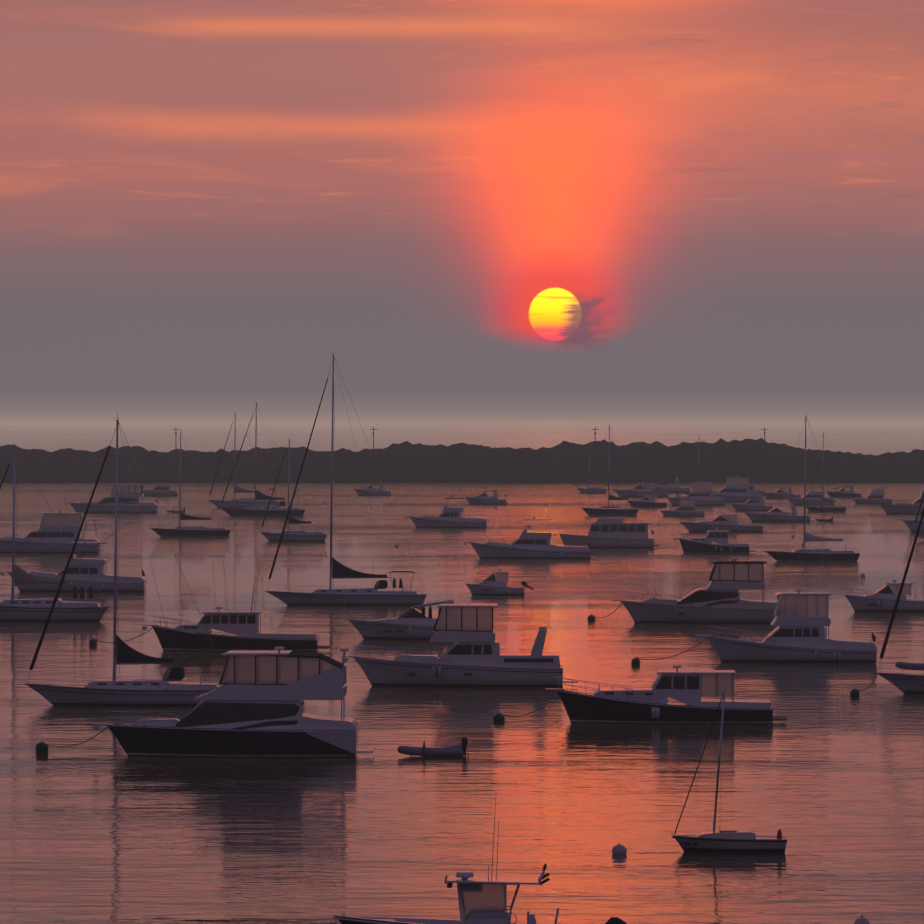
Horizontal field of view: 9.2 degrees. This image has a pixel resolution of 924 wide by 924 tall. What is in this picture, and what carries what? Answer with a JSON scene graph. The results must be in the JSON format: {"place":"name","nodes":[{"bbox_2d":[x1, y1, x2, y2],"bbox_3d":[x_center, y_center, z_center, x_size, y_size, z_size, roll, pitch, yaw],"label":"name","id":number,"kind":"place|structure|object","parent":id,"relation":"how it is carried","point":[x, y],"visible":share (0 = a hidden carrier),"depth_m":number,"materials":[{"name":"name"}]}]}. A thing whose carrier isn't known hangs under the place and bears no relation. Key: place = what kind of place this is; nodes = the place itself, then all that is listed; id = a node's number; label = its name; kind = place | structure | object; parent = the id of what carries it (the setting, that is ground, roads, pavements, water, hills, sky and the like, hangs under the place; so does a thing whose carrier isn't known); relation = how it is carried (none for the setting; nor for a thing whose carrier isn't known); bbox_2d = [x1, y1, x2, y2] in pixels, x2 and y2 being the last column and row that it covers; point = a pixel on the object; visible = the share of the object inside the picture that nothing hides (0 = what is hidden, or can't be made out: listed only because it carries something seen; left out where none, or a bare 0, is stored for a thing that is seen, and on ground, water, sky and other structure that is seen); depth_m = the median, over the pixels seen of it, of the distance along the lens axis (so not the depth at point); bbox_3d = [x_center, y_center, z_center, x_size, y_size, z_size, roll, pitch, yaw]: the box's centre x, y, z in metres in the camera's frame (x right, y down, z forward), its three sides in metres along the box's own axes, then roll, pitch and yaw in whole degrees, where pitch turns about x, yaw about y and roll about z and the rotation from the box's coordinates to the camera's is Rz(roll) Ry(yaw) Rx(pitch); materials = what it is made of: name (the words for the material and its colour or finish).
{"place":"outdoors","nodes":[
{"label":"outdoors","id":0,"kind":"place"},
{"bbox_2d":[0,421,923,923],"bbox_3d":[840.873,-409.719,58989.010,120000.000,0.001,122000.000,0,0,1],"label":"water surface","id":1,"kind":"object","parent":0,"point":[826,777],"visible":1,"depth_m":318.41,"materials":[{"name":"orange liquid"}]},
{"bbox_2d":[0,492,107,552],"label":"motor yacht","id":2,"kind":"object","parent":1,"relation":"on","point":[38,541],"visible":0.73,"depth_m":752.73,"materials":[{"name":"white"}]},
{"bbox_2d":[0,442,109,621],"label":"sailboat","id":3,"kind":"object","parent":1,"relation":"on","point":[12,609],"visible":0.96,"depth_m":496.34,"materials":[{"name":"white plastic"}]},
{"bbox_2d":[35,727,107,752],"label":"mooring buoy","id":4,"kind":"object","parent":1,"relation":"on","point":[41,746],"visible":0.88,"depth_m":300.94,"materials":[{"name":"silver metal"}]},
{"bbox_2d":[0,513,146,591],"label":"fishing boat","id":5,"kind":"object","parent":1,"relation":"on","point":[78,575],"depth_m":582.32,"materials":[{"name":"white plastic"}]},
{"bbox_2d":[89,628,152,645],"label":"mooring buoy","id":6,"kind":"object","parent":1,"relation":"on","point":[93,642],"visible":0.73,"depth_m":443.82,"materials":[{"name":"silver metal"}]},
{"bbox_2d":[24,411,223,706],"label":"white sloop","id":7,"kind":"object","parent":1,"relation":"on","point":[162,692],"visible":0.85,"depth_m":350.03,"materials":[{"name":"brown plastic"}]},
{"bbox_2d":[64,475,185,512],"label":"flybridge boat","id":8,"kind":"object","parent":1,"relation":"on","point":[127,502],"visible":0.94,"depth_m":1081.33,"materials":[{"name":"white plastic"}]},
{"bbox_2d":[143,479,177,495],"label":"motorboat","id":9,"kind":"object","parent":1,"relation":"on","point":[157,490],"visible":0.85,"depth_m":1321.50,"materials":[{"name":"white plastic"}]},
{"bbox_2d":[148,432,230,536],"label":"sailboat","id":10,"kind":"object","parent":1,"relation":"on","point":[194,531],"visible":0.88,"depth_m":858.38,"materials":[{"name":"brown wood"}]},
{"bbox_2d":[142,585,329,651],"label":"motorboat","id":11,"kind":"object","parent":1,"relation":"on","point":[241,628],"visible":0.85,"depth_m":432.57,"materials":[{"name":"black plastic"}]},
{"bbox_2d":[209,413,279,507],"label":"white sloop","id":12,"kind":"object","parent":1,"relation":"on","point":[244,502],"visible":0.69,"depth_m":1144.39,"materials":[{"name":"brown wood"}]},
{"bbox_2d":[219,402,304,516],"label":"sailboat","id":13,"kind":"object","parent":1,"relation":"on","point":[277,510],"visible":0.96,"depth_m":1037.74,"materials":[{"name":"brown wood"}]},
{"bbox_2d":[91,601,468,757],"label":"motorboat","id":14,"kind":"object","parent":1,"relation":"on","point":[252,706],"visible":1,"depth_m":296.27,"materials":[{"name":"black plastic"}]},
{"bbox_2d":[258,439,327,540],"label":"white sloop","id":15,"kind":"object","parent":1,"relation":"on","point":[297,535],"visible":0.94,"depth_m":826.60,"materials":[{"name":"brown wood"}]},
{"bbox_2d":[265,354,426,605],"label":"white sloop","id":16,"kind":"object","parent":1,"relation":"on","point":[339,596],"visible":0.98,"depth_m":540.34,"materials":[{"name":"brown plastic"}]},
{"bbox_2d":[354,480,393,495],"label":"cruiser","id":17,"kind":"object","parent":1,"relation":"on","point":[370,490],"visible":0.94,"depth_m":1330.44,"materials":[{"name":"white plastic"}]},
{"bbox_2d":[347,577,454,639],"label":"express cruiser","id":18,"kind":"object","parent":1,"relation":"on","point":[413,623],"visible":0.6,"depth_m":456.03,"materials":[{"name":"white plastic"}]},
{"bbox_2d":[405,481,492,527],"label":"motorboat","id":19,"kind":"object","parent":1,"relation":"on","point":[450,517],"visible":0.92,"depth_m":928.60,"materials":[{"name":"white plastic"}]},
{"bbox_2d":[341,559,577,686],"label":"motorboat","id":20,"kind":"object","parent":1,"relation":"on","point":[472,656],"visible":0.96,"depth_m":374.86,"materials":[{"name":"white plastic"}]},
{"bbox_2d":[333,799,626,923],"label":"console boat","id":21,"kind":"object","parent":1,"relation":"on","point":[482,900],"visible":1,"depth_m":184.84,"materials":[{"name":"white plastic"}]},
{"bbox_2d":[465,489,506,504],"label":"cruiser","id":22,"kind":"object","parent":1,"relation":"on","point":[484,498],"visible":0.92,"depth_m":1188.55,"materials":[{"name":"white plastic"}]},
{"bbox_2d":[462,557,534,594],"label":"motorboat","id":23,"kind":"object","parent":1,"relation":"on","point":[498,583],"visible":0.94,"depth_m":571.46,"materials":[{"name":"white plastic"}]},
{"bbox_2d":[493,692,557,721],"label":"mooring buoy","id":24,"kind":"object","parent":1,"relation":"on","point":[499,717],"visible":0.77,"depth_m":331.19,"materials":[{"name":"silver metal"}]},
{"bbox_2d":[464,504,597,558],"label":"motorboat","id":25,"kind":"object","parent":1,"relation":"on","point":[531,545],"visible":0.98,"depth_m":721.33,"materials":[{"name":"white plastic"}]},
{"bbox_2d":[576,456,606,492],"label":"sailboat","id":26,"kind":"object","parent":1,"relation":"on","point":[594,490],"visible":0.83,"depth_m":1370.93,"materials":[{"name":"white wood"}]},
{"bbox_2d":[588,603,621,620],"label":"mooring buoy","id":27,"kind":"object","parent":1,"relation":"on","point":[591,617],"visible":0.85,"depth_m":498.06,"materials":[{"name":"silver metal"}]},
{"bbox_2d":[554,502,659,547],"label":"trawler yacht","id":28,"kind":"object","parent":1,"relation":"on","point":[611,533],"visible":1,"depth_m":781.58,"materials":[{"name":"white plastic"}]},
{"bbox_2d":[579,425,638,515],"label":"sailboat","id":29,"kind":"object","parent":1,"relation":"on","point":[607,512],"visible":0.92,"depth_m":1048.94,"materials":[{"name":"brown wood"}]},
{"bbox_2d":[612,843,626,854],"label":"mooring buoy","id":30,"kind":"object","parent":1,"relation":"on","point":[619,849],"visible":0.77,"depth_m":230.24,"materials":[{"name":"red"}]},
{"bbox_2d":[613,477,671,496],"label":"cruiser","id":31,"kind":"object","parent":1,"relation":"on","point":[642,490],"visible":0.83,"depth_m":1300.27,"materials":[{"name":"white plastic"}]},
{"bbox_2d":[627,489,666,506],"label":"motorboat","id":32,"kind":"object","parent":1,"relation":"on","point":[647,501],"visible":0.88,"depth_m":1150.03,"materials":[{"name":"white plastic"}]},
{"bbox_2d":[546,633,786,723],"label":"motorboat","id":33,"kind":"object","parent":1,"relation":"on","point":[688,689],"visible":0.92,"depth_m":329.14,"materials":[{"name":"black plastic"}]},
{"bbox_2d":[644,470,690,492],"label":"cruiser","id":34,"kind":"object","parent":1,"relation":"on","point":[662,486],"visible":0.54,"depth_m":1380.36,"materials":[{"name":"white plastic"}]},
{"bbox_2d":[631,637,707,664],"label":"mooring buoy","id":35,"kind":"object","parent":1,"relation":"on","point":[635,661],"visible":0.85,"depth_m":409.58,"materials":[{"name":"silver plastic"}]},
{"bbox_2d":[660,492,703,515],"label":"motorboat","id":36,"kind":"object","parent":1,"relation":"on","point":[686,507],"visible":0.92,"depth_m":1042.80,"materials":[{"name":"white plastic"}]},
{"bbox_2d":[612,526,778,623],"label":"yacht","id":37,"kind":"object","parent":1,"relation":"on","point":[717,600],"visible":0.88,"depth_m":492.21,"materials":[{"name":"white plastic"}]},
{"bbox_2d":[667,480,724,505],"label":"motorboat","id":38,"kind":"object","parent":1,"relation":"on","point":[702,496],"visible":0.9,"depth_m":1172.15,"materials":[{"name":"white"}]},
{"bbox_2d":[682,441,717,494],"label":"sailboat","id":39,"kind":"object","parent":1,"relation":"on","point":[686,493],"visible":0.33,"depth_m":1320.88,"materials":[{"name":"white wood"}]},
{"bbox_2d":[673,520,755,552],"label":"motorboat","id":40,"kind":"object","parent":1,"relation":"on","point":[699,545],"visible":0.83,"depth_m":751.73,"materials":[{"name":"black plastic"}]},
{"bbox_2d":[680,507,762,531],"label":"white cruiser","id":41,"kind":"object","parent":1,"relation":"on","point":[719,522],"visible":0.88,"depth_m":895.59,"materials":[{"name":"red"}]},
{"bbox_2d":[671,672,786,852],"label":"sailboat","id":42,"kind":"object","parent":1,"relation":"on","point":[736,841],"visible":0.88,"depth_m":231.32,"materials":[{"name":"black"}]},
{"bbox_2d":[712,466,766,501],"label":"motorboat","id":43,"kind":"object","parent":1,"relation":"on","point":[736,489],"visible":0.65,"depth_m":1228.35,"materials":[{"name":"white"}]},
{"bbox_2d":[732,493,772,510],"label":"motorboat","id":44,"kind":"object","parent":1,"relation":"on","point":[750,504],"visible":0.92,"depth_m":1106.95,"materials":[{"name":"white plastic"}]},
{"bbox_2d":[761,480,801,497],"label":"motorboat","id":45,"kind":"object","parent":1,"relation":"on","point":[779,494],"visible":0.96,"depth_m":1281.61,"materials":[{"name":"white plastic"}]},
{"bbox_2d":[696,554,876,662],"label":"motorboat","id":46,"kind":"object","parent":1,"relation":"on","point":[798,633],"visible":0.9,"depth_m":412.58,"materials":[{"name":"white plastic"}]},
{"bbox_2d":[745,493,833,521],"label":"motor boat","id":47,"kind":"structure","parent":1,"relation":"on","point":[780,515],"depth_m":984.54,"materials":[{"name":"white plastic"}]},
{"bbox_2d":[788,483,833,504],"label":"motorboat","id":48,"kind":"object","parent":1,"relation":"on","point":[815,498],"visible":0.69,"depth_m":1179.88,"materials":[{"name":"white plastic"}]},
{"bbox_2d":[763,416,859,561],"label":"sailboat","id":49,"kind":"object","parent":1,"relation":"on","point":[804,554],"visible":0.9,"depth_m":707.21,"materials":[{"name":"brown wood"}]},
{"bbox_2d":[805,433,846,511],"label":"sailboat","id":50,"kind":"object","parent":1,"relation":"on","point":[828,508],"visible":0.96,"depth_m":1093.82,"materials":[{"name":"white wood"}]},
{"bbox_2d":[826,485,860,496],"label":"motorboat","id":51,"kind":"object","parent":1,"relation":"on","point":[842,492],"visible":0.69,"depth_m":1300.04,"materials":[{"name":"white plastic"}]},
{"bbox_2d":[854,915,869,923],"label":"mooring buoy","id":52,"kind":"object","parent":1,"relation":"on","point":[861,920],"visible":1,"depth_m":196.82,"materials":[{"name":"red"}]},
{"bbox_2d":[850,675,877,697],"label":"mooring buoy","id":53,"kind":"object","parent":1,"relation":"on","point":[854,692],"visible":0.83,"depth_m":360.80,"materials":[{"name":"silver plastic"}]},
{"bbox_2d":[853,488,892,503],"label":"motorboat","id":54,"kind":"object","parent":1,"relation":"on","point":[876,496],"visible":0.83,"depth_m":1195.78,"materials":[{"name":"white plastic"}]},
{"bbox_2d":[844,568,923,611],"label":"motorboat","id":55,"kind":"object","parent":1,"relation":"on","point":[883,598],"visible":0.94,"depth_m":521.81,"materials":[{"name":"white plastic"}]},
{"bbox_2d":[874,508,923,693],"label":"white sloop","id":56,"kind":"object","parent":1,"relation":"on","point":[908,683],"visible":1,"depth_m":366.01,"materials":[{"name":"white plastic"}]},
{"bbox_2d":[875,487,923,513],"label":"boat","id":57,"kind":"object","parent":1,"relation":"on","point":[903,508],"visible":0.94,"depth_m":1067.00,"materials":[{"name":"white"}]},
{"bbox_2d":[903,515,923,532],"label":"boat","id":58,"kind":"object","parent":1,"relation":"on","point":[908,523],"visible":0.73,"depth_m":891.75,"materials":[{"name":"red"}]},
{"bbox_2d":[911,493,923,538],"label":"boat","id":59,"kind":"object","parent":1,"relation":"on","point":[921,533],"visible":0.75,"depth_m":833.72,"materials":[{"name":"white wood"}]},
{"bbox_2d":[0,427,923,482],"bbox_3d":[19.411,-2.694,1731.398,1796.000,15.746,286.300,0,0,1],"label":"shore land","id":60,"kind":"structure","parent":0,"point":[562,462],"depth_m":1611.61,"materials":[{"name":"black plant"}]},
{"bbox_2d":[0,0,923,420],"label":"sky","id":61,"kind":"structure","parent":0,"point":[482,210],"materials":[{"name":"orange"}]}
]}

